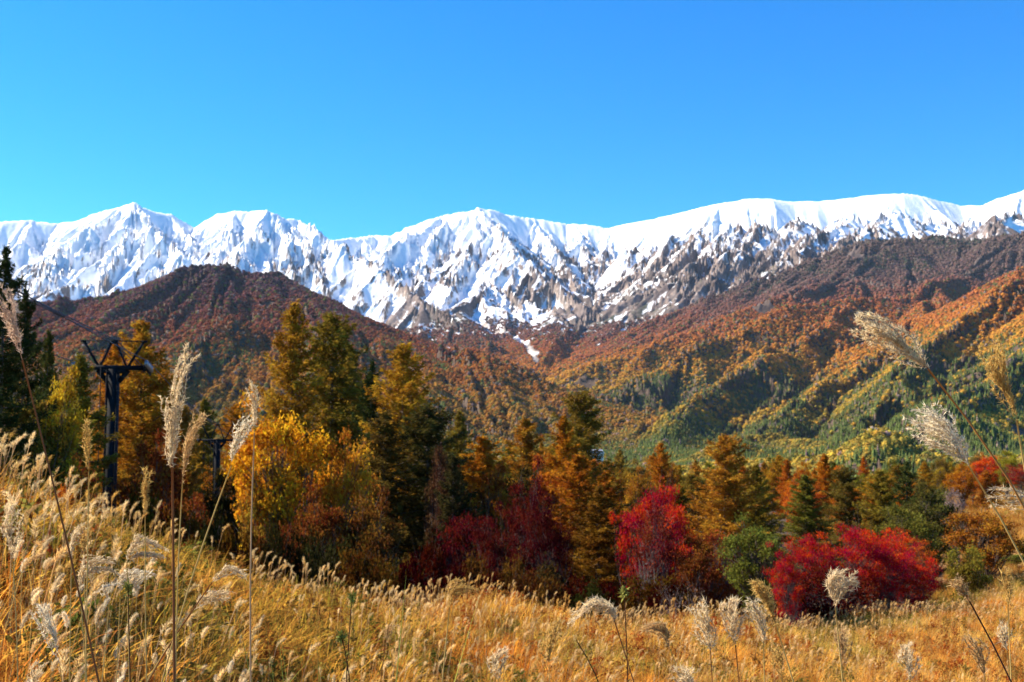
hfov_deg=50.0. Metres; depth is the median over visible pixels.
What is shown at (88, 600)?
pampas stalk
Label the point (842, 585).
pampas stalk
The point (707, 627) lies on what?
pampas stalk
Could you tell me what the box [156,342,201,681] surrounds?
pampas stalk
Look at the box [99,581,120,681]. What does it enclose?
pampas stalk
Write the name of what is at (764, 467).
larch tree
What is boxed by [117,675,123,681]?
pampas stalk
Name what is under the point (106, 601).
pampas stalk
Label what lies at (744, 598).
bush
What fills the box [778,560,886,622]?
bush
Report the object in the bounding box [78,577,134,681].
pampas stalk
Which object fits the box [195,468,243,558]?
broadleaf tree
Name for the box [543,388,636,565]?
larch tree
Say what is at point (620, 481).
broadleaf tree
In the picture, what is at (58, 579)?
pampas stalk
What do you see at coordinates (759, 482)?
larch tree
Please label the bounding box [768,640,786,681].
pampas stalk
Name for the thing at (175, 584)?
pampas stalk
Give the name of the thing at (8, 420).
conifer tree
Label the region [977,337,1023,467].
pampas stalk
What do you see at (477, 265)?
snowy mountains
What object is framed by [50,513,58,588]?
pampas stalk
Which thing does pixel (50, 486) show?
pampas stalk
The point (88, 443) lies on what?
pampas stalk
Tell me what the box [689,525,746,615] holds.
maple tree
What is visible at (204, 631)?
pampas stalk
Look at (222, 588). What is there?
pampas stalk
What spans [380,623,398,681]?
pampas stalk
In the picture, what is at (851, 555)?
maple tree
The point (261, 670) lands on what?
pampas stalk
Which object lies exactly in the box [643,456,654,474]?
broadleaf tree
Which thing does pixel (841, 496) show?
larch tree
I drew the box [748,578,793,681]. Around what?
pampas stalk
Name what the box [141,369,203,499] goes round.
larch tree
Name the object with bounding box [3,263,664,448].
wooded hill
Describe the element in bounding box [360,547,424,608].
bush
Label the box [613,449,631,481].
larch tree
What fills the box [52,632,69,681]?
pampas stalk
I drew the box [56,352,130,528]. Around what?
larch tree
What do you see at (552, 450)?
larch tree
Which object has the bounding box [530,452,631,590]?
larch tree
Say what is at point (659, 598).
bush
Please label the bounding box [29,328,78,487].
conifer tree
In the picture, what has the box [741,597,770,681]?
pampas stalk
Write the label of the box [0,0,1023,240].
sky
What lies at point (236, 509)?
broadleaf tree
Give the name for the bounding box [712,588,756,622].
bush
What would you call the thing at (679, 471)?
larch tree
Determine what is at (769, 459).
broadleaf tree
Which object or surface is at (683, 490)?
larch tree
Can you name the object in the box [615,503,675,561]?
broadleaf tree
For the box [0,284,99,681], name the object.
pampas stalk
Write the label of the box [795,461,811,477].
broadleaf tree
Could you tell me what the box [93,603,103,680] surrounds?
pampas stalk
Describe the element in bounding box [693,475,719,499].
broadleaf tree
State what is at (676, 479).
broadleaf tree
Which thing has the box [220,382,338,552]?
broadleaf tree
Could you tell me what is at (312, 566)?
bush
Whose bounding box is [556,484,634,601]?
larch tree
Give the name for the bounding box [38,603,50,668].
pampas stalk
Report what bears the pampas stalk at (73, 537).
on the meadow ground
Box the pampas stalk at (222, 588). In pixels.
[208,584,227,628]
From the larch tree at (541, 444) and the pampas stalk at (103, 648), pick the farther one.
the larch tree at (541, 444)
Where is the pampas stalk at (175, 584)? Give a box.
[169,562,180,640]
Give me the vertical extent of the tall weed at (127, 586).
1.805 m
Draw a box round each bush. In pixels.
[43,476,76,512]
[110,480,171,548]
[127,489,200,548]
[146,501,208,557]
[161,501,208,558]
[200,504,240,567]
[214,517,262,584]
[237,518,311,584]
[258,512,307,590]
[283,519,336,585]
[297,526,366,595]
[323,534,398,609]
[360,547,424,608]
[388,557,422,597]
[394,528,450,610]
[425,550,486,603]
[444,542,493,600]
[453,561,516,600]
[495,546,535,606]
[508,566,568,616]
[529,551,588,613]
[561,567,622,621]
[563,575,620,625]
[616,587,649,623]
[617,567,690,623]
[641,574,693,619]
[677,595,729,622]
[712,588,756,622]
[734,575,799,623]
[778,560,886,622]
[942,540,993,604]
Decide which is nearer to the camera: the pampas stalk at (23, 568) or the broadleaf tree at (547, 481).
the pampas stalk at (23, 568)
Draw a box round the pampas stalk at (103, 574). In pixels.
[87,572,107,637]
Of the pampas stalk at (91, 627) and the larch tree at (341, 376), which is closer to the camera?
the pampas stalk at (91, 627)
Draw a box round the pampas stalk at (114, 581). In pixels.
[100,577,132,680]
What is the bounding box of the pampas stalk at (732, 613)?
[719,595,745,681]
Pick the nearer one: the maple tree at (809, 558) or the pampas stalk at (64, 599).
the pampas stalk at (64, 599)
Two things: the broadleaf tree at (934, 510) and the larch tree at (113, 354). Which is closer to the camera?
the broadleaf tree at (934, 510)
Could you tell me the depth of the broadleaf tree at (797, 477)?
159.43 m
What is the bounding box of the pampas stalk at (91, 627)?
[87,613,103,662]
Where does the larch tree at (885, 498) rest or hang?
on the meadow ground
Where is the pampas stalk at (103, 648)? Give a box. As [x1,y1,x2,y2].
[99,641,105,660]
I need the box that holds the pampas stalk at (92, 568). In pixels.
[77,554,120,681]
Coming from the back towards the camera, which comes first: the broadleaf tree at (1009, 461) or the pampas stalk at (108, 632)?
the broadleaf tree at (1009, 461)
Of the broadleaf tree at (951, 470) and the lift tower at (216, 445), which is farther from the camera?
the broadleaf tree at (951, 470)
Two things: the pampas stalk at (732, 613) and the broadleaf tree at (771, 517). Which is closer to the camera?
the pampas stalk at (732, 613)
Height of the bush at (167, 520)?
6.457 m
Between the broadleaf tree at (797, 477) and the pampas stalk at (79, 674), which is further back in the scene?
the broadleaf tree at (797, 477)
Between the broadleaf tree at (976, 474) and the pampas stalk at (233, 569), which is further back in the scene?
the broadleaf tree at (976, 474)
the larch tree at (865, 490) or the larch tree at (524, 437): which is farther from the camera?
the larch tree at (865, 490)
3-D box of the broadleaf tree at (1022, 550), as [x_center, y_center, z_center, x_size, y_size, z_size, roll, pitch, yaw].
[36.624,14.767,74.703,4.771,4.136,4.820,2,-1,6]
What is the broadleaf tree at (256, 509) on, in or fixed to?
on the meadow ground
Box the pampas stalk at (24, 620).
[8,609,32,681]
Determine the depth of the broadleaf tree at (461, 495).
71.36 m
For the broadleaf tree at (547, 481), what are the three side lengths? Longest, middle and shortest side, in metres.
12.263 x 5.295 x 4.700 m
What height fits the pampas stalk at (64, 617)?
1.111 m
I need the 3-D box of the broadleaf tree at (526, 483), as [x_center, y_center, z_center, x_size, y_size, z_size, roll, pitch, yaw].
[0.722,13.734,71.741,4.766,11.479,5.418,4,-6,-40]
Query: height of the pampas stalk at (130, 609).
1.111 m
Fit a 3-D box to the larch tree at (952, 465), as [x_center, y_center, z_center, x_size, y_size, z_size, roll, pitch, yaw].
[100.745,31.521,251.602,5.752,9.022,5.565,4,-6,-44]
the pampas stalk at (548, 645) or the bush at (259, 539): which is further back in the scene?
the bush at (259, 539)
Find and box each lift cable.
[0,280,232,435]
[0,282,223,429]
[5,288,221,429]
[8,338,209,447]
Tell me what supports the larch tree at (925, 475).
on the meadow ground
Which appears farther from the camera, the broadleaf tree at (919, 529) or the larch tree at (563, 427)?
the larch tree at (563, 427)
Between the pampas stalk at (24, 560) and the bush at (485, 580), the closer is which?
the pampas stalk at (24, 560)
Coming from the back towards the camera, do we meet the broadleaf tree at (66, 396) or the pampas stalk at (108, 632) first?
the broadleaf tree at (66, 396)
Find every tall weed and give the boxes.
[122,578,138,681]
[336,630,356,681]
[344,590,356,681]
[574,639,597,681]
[617,585,629,681]
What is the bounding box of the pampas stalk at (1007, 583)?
[998,565,1014,680]
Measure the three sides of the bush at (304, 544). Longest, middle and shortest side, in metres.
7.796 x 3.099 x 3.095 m
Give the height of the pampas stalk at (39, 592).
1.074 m
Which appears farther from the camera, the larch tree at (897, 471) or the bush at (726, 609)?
the larch tree at (897, 471)
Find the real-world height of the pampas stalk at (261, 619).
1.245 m
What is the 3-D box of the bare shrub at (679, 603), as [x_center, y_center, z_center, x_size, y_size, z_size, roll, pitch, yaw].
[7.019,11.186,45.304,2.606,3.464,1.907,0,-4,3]
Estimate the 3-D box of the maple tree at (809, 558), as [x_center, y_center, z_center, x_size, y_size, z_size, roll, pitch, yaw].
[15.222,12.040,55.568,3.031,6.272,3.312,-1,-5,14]
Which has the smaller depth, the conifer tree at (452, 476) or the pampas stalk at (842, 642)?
the pampas stalk at (842, 642)
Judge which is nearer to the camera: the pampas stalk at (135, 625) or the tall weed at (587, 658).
the tall weed at (587, 658)
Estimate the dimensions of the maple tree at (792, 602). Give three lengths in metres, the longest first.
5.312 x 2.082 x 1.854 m
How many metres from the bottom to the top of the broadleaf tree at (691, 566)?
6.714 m
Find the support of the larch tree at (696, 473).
on the meadow ground
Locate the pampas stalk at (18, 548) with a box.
[0,539,23,660]
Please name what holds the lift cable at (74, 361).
attached to the lift tower at (112, 379)
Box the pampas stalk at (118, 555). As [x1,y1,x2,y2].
[102,551,121,625]
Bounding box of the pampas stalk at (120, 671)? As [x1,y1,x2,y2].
[113,668,122,681]
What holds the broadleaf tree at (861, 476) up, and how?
on the meadow ground
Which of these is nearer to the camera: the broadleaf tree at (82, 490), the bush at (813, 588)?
the broadleaf tree at (82, 490)
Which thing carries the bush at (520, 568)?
on the meadow ground
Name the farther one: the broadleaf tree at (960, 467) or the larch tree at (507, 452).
the broadleaf tree at (960, 467)
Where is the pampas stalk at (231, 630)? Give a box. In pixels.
[226,626,233,676]
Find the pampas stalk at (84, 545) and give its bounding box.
[78,515,92,669]
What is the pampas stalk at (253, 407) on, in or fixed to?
on the meadow ground
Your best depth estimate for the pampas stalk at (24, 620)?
6.72 m
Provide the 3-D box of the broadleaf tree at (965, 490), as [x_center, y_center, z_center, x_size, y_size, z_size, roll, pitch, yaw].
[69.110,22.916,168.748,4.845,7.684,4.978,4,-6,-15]
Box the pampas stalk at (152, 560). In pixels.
[132,557,153,640]
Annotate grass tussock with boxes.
[24,605,316,681]
[221,581,477,681]
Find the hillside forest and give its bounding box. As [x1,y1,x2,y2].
[0,231,1023,486]
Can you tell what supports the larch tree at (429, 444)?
on the meadow ground
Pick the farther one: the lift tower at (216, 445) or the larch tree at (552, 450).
the larch tree at (552, 450)
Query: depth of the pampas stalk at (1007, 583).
2.76 m
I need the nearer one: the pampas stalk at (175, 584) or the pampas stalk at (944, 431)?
the pampas stalk at (944, 431)
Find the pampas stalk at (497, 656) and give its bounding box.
[483,645,512,681]
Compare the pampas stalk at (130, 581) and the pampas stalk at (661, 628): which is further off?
the pampas stalk at (130, 581)
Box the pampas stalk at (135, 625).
[134,583,148,668]
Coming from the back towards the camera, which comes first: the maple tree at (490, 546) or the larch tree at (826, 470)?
the larch tree at (826, 470)
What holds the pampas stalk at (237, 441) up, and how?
on the meadow ground
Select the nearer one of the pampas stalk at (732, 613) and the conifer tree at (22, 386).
the pampas stalk at (732, 613)
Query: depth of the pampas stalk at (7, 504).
9.79 m
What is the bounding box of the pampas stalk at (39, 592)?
[28,589,44,668]
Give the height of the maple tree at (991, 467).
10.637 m
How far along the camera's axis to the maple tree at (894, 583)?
55.66 m
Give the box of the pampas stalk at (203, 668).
[199,664,206,674]
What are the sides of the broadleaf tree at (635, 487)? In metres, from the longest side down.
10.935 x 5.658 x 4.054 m
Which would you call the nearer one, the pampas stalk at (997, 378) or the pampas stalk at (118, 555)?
the pampas stalk at (997, 378)
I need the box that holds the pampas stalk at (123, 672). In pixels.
[121,661,127,675]
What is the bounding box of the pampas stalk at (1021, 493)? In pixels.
[984,485,1023,513]
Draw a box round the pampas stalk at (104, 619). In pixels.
[90,618,106,673]
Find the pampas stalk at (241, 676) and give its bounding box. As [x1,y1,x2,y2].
[238,669,247,681]
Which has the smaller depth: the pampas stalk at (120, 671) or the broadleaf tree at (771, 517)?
the pampas stalk at (120, 671)
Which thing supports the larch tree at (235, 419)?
on the meadow ground
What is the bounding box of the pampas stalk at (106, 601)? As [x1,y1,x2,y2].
[91,597,110,680]
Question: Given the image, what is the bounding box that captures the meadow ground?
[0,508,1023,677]
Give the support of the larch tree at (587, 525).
on the meadow ground
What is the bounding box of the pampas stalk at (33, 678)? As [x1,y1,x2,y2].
[26,660,49,681]
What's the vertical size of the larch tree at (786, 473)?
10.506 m
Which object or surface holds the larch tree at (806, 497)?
on the meadow ground
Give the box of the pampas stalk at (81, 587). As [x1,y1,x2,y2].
[59,584,105,680]
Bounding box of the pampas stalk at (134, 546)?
[126,534,169,681]
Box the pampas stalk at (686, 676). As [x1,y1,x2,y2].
[668,665,695,681]
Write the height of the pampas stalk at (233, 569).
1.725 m
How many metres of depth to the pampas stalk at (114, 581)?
9.37 m
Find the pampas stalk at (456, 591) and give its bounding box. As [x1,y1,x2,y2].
[442,578,478,681]
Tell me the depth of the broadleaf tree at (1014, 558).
88.38 m
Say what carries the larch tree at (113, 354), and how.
on the meadow ground
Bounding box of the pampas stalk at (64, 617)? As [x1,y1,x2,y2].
[62,611,68,671]
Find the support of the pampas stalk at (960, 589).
on the meadow ground
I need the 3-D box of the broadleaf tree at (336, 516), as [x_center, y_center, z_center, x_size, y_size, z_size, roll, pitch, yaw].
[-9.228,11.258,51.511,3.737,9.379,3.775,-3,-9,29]
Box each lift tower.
[72,340,152,525]
[197,424,235,523]
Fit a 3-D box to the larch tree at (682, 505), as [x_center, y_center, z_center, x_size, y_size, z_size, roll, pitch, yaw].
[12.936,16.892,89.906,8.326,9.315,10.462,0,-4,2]
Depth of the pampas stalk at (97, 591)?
9.45 m
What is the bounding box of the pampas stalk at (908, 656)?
[896,640,921,680]
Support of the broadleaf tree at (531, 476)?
on the meadow ground
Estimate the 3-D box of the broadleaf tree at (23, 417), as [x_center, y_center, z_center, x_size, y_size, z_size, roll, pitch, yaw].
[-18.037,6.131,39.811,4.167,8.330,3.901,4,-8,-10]
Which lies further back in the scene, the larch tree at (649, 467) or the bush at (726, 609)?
the larch tree at (649, 467)
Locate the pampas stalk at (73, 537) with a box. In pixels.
[68,522,86,681]
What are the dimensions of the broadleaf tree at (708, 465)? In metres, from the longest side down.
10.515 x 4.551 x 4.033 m
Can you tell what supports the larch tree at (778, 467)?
on the meadow ground
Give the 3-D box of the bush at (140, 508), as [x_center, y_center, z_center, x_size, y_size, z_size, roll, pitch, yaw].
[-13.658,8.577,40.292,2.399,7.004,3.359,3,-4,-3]
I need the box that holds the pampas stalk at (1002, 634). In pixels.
[996,620,1015,676]
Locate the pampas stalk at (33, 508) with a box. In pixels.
[16,504,41,578]
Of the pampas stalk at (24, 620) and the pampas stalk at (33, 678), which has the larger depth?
the pampas stalk at (24, 620)
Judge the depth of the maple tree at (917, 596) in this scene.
56.34 m
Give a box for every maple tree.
[413,492,509,594]
[472,500,516,590]
[498,445,560,602]
[518,495,577,605]
[608,450,692,601]
[628,490,679,599]
[651,484,700,603]
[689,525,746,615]
[760,529,807,627]
[785,525,841,619]
[806,508,886,613]
[849,520,936,613]
[855,538,921,611]
[884,542,944,613]
[891,519,942,612]
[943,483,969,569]
[972,455,998,499]
[1001,463,1023,500]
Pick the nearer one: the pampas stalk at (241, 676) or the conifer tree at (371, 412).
the pampas stalk at (241, 676)
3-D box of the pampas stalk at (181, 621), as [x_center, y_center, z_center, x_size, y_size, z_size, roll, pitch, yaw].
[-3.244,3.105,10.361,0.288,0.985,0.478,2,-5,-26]
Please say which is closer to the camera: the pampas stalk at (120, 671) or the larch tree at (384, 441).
the pampas stalk at (120, 671)
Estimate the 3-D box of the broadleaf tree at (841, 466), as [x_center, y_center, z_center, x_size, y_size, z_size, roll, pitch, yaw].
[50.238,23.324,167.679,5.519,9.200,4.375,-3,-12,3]
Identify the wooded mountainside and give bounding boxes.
[549,232,1023,475]
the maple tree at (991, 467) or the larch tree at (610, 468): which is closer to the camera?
the larch tree at (610, 468)
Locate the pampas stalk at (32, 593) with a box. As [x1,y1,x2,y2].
[17,587,40,659]
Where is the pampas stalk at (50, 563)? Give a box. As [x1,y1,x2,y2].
[1,554,65,680]
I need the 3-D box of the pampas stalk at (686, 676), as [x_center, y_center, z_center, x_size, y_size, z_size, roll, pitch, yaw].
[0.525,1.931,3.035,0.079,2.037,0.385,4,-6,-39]
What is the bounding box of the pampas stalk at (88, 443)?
[81,419,93,681]
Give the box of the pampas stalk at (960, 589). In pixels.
[946,573,1011,681]
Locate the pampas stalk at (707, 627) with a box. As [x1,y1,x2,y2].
[685,596,716,681]
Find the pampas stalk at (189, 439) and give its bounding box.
[176,412,207,666]
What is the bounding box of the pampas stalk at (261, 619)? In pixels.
[253,615,264,678]
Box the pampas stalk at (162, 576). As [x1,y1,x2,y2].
[144,572,170,637]
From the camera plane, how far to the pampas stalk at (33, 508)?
10.38 m
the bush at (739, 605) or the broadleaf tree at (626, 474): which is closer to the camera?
the bush at (739, 605)
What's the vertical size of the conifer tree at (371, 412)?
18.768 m
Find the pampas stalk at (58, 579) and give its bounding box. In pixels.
[24,573,64,659]
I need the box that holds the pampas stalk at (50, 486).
[19,482,60,566]
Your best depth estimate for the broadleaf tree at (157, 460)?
60.98 m
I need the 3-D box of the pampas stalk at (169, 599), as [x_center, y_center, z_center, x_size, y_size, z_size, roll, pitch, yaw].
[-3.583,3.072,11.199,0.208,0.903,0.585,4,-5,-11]
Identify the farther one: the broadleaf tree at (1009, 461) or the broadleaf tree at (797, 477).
the broadleaf tree at (1009, 461)
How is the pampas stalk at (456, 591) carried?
on the meadow ground
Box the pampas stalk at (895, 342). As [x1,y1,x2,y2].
[849,311,1023,508]
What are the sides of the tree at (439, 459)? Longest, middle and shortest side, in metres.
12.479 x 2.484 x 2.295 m
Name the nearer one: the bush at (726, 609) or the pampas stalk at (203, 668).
the pampas stalk at (203, 668)
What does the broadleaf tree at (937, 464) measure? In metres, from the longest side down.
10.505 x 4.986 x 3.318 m
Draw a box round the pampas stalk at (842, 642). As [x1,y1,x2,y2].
[831,624,852,681]
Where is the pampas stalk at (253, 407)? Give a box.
[243,379,259,681]
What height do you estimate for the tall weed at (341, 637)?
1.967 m
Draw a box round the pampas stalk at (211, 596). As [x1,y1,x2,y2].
[147,587,233,681]
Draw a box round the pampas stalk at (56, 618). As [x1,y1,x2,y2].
[50,611,59,681]
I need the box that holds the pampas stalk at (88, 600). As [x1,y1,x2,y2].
[64,592,96,680]
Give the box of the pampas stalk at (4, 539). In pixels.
[0,504,12,584]
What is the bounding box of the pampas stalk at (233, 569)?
[148,564,247,681]
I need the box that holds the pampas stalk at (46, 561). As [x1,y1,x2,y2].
[9,558,50,660]
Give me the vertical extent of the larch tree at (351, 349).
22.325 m
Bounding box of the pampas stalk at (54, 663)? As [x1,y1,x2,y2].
[51,658,59,679]
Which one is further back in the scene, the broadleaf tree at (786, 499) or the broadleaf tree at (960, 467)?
the broadleaf tree at (960, 467)
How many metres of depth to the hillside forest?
2711.26 m
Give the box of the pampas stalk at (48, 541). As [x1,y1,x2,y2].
[5,536,53,649]
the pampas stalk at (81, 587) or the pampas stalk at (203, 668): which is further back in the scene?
the pampas stalk at (203, 668)
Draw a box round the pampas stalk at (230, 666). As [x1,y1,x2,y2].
[227,659,234,681]
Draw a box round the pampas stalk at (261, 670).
[259,665,263,681]
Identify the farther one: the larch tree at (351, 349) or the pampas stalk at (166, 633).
the larch tree at (351, 349)
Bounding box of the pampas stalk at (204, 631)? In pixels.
[198,625,209,679]
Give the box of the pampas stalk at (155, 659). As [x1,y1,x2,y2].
[151,652,156,681]
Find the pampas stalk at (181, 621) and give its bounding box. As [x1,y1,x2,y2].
[177,618,183,679]
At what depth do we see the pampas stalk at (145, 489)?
2.57 m
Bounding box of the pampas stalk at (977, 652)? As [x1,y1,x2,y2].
[960,633,990,679]
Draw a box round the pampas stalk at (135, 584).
[116,568,157,681]
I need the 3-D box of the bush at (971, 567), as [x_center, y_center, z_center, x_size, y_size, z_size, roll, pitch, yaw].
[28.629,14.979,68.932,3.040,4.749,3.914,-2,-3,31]
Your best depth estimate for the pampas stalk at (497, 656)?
4.31 m
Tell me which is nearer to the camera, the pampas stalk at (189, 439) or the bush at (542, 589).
the pampas stalk at (189, 439)
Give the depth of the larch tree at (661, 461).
148.63 m
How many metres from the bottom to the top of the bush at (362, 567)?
6.513 m
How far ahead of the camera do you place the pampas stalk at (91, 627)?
8.75 m
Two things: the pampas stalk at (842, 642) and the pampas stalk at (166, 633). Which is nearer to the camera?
the pampas stalk at (842, 642)
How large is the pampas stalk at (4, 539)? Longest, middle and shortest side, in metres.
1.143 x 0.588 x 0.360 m
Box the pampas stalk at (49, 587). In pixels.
[39,552,67,655]
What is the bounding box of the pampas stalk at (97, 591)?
[77,580,106,676]
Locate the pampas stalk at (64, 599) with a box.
[53,595,66,659]
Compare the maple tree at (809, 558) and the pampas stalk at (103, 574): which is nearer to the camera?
the pampas stalk at (103, 574)
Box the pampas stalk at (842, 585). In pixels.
[824,566,859,681]
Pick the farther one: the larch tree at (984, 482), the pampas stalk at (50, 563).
the larch tree at (984, 482)
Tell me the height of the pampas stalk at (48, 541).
1.027 m
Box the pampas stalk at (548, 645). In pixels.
[539,616,562,681]
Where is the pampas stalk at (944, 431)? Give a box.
[901,401,1023,563]
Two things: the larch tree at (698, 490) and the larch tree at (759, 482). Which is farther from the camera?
the larch tree at (698, 490)
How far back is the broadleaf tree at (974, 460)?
243.44 m
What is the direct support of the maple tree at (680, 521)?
on the meadow ground
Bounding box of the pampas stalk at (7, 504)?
[0,500,11,575]
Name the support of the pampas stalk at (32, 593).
on the meadow ground
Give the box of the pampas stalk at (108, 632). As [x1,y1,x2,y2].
[95,628,112,678]
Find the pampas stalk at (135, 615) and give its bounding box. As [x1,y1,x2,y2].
[119,612,137,676]
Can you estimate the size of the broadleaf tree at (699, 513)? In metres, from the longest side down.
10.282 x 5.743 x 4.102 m
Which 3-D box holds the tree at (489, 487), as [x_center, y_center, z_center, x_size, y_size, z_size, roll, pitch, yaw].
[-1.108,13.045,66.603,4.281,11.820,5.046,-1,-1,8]
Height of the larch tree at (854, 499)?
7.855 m
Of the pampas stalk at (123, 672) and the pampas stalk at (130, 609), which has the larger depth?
the pampas stalk at (130, 609)
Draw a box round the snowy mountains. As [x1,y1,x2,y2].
[0,190,1023,366]
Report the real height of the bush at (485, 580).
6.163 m
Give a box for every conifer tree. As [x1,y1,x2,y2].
[0,242,66,492]
[0,346,32,489]
[3,287,53,492]
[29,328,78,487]
[351,359,393,515]
[417,453,480,586]
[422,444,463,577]
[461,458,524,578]
[884,460,952,588]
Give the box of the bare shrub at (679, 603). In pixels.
[656,577,707,617]
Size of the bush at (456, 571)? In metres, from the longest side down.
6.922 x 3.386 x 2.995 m
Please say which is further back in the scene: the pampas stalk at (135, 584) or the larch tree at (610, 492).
the larch tree at (610, 492)
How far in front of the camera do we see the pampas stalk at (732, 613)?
3.14 m
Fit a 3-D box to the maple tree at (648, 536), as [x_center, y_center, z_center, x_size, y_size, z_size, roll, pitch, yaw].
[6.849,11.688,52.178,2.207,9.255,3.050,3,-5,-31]
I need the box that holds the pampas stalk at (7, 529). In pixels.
[0,503,23,681]
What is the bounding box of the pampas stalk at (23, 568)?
[0,552,45,650]
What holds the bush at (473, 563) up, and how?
on the meadow ground
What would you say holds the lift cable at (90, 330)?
attached to the lift tower at (112, 379)
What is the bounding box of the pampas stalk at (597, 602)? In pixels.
[567,594,633,681]
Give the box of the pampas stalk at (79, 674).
[73,664,88,681]
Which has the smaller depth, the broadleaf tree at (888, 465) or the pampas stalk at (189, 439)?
the pampas stalk at (189, 439)
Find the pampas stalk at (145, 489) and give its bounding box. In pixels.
[139,467,154,681]
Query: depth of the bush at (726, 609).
50.37 m
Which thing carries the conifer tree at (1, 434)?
on the meadow ground
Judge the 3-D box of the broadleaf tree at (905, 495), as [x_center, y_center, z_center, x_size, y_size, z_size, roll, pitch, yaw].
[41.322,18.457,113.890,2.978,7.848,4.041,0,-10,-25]
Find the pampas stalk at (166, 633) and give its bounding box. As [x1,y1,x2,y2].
[157,627,171,681]
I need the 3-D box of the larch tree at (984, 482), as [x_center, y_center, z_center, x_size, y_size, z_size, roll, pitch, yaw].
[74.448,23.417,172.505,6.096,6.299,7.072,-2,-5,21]
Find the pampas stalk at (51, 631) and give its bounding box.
[31,602,62,681]
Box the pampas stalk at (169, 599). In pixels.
[160,597,171,636]
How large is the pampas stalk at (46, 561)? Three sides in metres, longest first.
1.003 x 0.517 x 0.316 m
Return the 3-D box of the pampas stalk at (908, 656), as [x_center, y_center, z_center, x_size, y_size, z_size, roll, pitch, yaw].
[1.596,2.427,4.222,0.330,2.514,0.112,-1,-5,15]
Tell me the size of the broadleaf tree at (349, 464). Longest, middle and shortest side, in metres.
12.826 x 4.707 x 3.339 m
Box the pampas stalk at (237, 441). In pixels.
[161,415,252,681]
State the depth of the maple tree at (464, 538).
54.17 m
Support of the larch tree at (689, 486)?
on the meadow ground
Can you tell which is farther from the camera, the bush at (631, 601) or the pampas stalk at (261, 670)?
the bush at (631, 601)
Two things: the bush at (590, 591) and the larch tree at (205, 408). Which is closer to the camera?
the bush at (590, 591)
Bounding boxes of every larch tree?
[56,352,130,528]
[80,342,137,515]
[89,319,206,519]
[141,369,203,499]
[165,405,214,527]
[178,397,233,499]
[193,403,257,523]
[226,298,343,515]
[281,310,373,508]
[319,341,379,466]
[342,339,465,557]
[345,409,431,592]
[367,403,509,602]
[446,409,477,485]
[456,433,517,572]
[494,416,553,488]
[500,445,518,485]
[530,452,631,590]
[537,413,588,572]
[539,441,546,461]
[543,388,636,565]
[546,445,555,459]
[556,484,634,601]
[563,477,628,577]
[583,470,636,590]
[594,460,622,511]
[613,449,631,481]
[622,466,655,508]
[627,490,702,577]
[645,452,662,489]
[647,443,676,491]
[669,433,775,601]
[673,464,687,487]
[673,485,691,541]
[676,474,703,517]
[678,487,705,557]
[687,459,701,483]
[697,506,763,570]
[737,463,795,561]
[748,479,798,551]
[759,462,770,478]
[763,454,794,513]
[772,459,795,520]
[776,474,845,573]
[809,453,838,543]
[810,470,821,489]
[815,466,876,568]
[818,488,871,558]
[830,462,838,469]
[841,468,904,592]
[856,456,869,478]
[857,480,886,507]
[861,480,892,537]
[885,464,906,504]
[917,461,945,503]
[944,459,956,491]
[967,470,1006,505]
[987,458,1004,492]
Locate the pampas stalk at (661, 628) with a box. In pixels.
[639,620,678,670]
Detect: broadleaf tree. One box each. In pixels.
[2,397,84,496]
[35,362,90,505]
[59,448,111,520]
[106,427,193,529]
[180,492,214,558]
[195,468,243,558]
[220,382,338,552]
[224,466,261,552]
[232,453,301,580]
[280,480,354,572]
[302,425,382,566]
[337,484,407,594]
[442,466,473,541]
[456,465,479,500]
[490,463,550,571]
[510,467,567,522]
[518,451,570,566]
[602,462,626,511]
[615,457,641,509]
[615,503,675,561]
[620,465,658,514]
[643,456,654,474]
[665,463,682,491]
[668,532,737,611]
[685,489,749,543]
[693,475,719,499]
[702,461,717,482]
[712,510,797,624]
[731,482,776,522]
[764,467,782,514]
[766,456,774,470]
[780,483,799,533]
[781,468,805,498]
[782,483,829,534]
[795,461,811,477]
[828,463,853,513]
[854,473,866,503]
[860,468,881,481]
[874,503,943,589]
[883,460,898,488]
[894,482,916,521]
[900,480,966,593]
[914,477,936,515]
[929,452,949,496]
[929,466,947,493]
[940,500,1023,590]
[942,465,975,506]
[943,458,955,493]
[953,460,971,506]
[963,462,986,503]
[969,453,981,491]
[975,452,984,461]
[994,450,1022,498]
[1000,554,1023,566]
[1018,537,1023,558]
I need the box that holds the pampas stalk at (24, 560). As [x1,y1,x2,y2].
[20,558,52,660]
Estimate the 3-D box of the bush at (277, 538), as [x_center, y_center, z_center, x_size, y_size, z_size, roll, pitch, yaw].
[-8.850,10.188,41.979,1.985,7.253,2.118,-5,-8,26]
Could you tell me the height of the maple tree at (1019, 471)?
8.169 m
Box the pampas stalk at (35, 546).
[29,542,37,606]
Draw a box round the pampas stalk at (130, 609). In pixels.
[120,589,140,679]
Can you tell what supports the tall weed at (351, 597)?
on the meadow ground

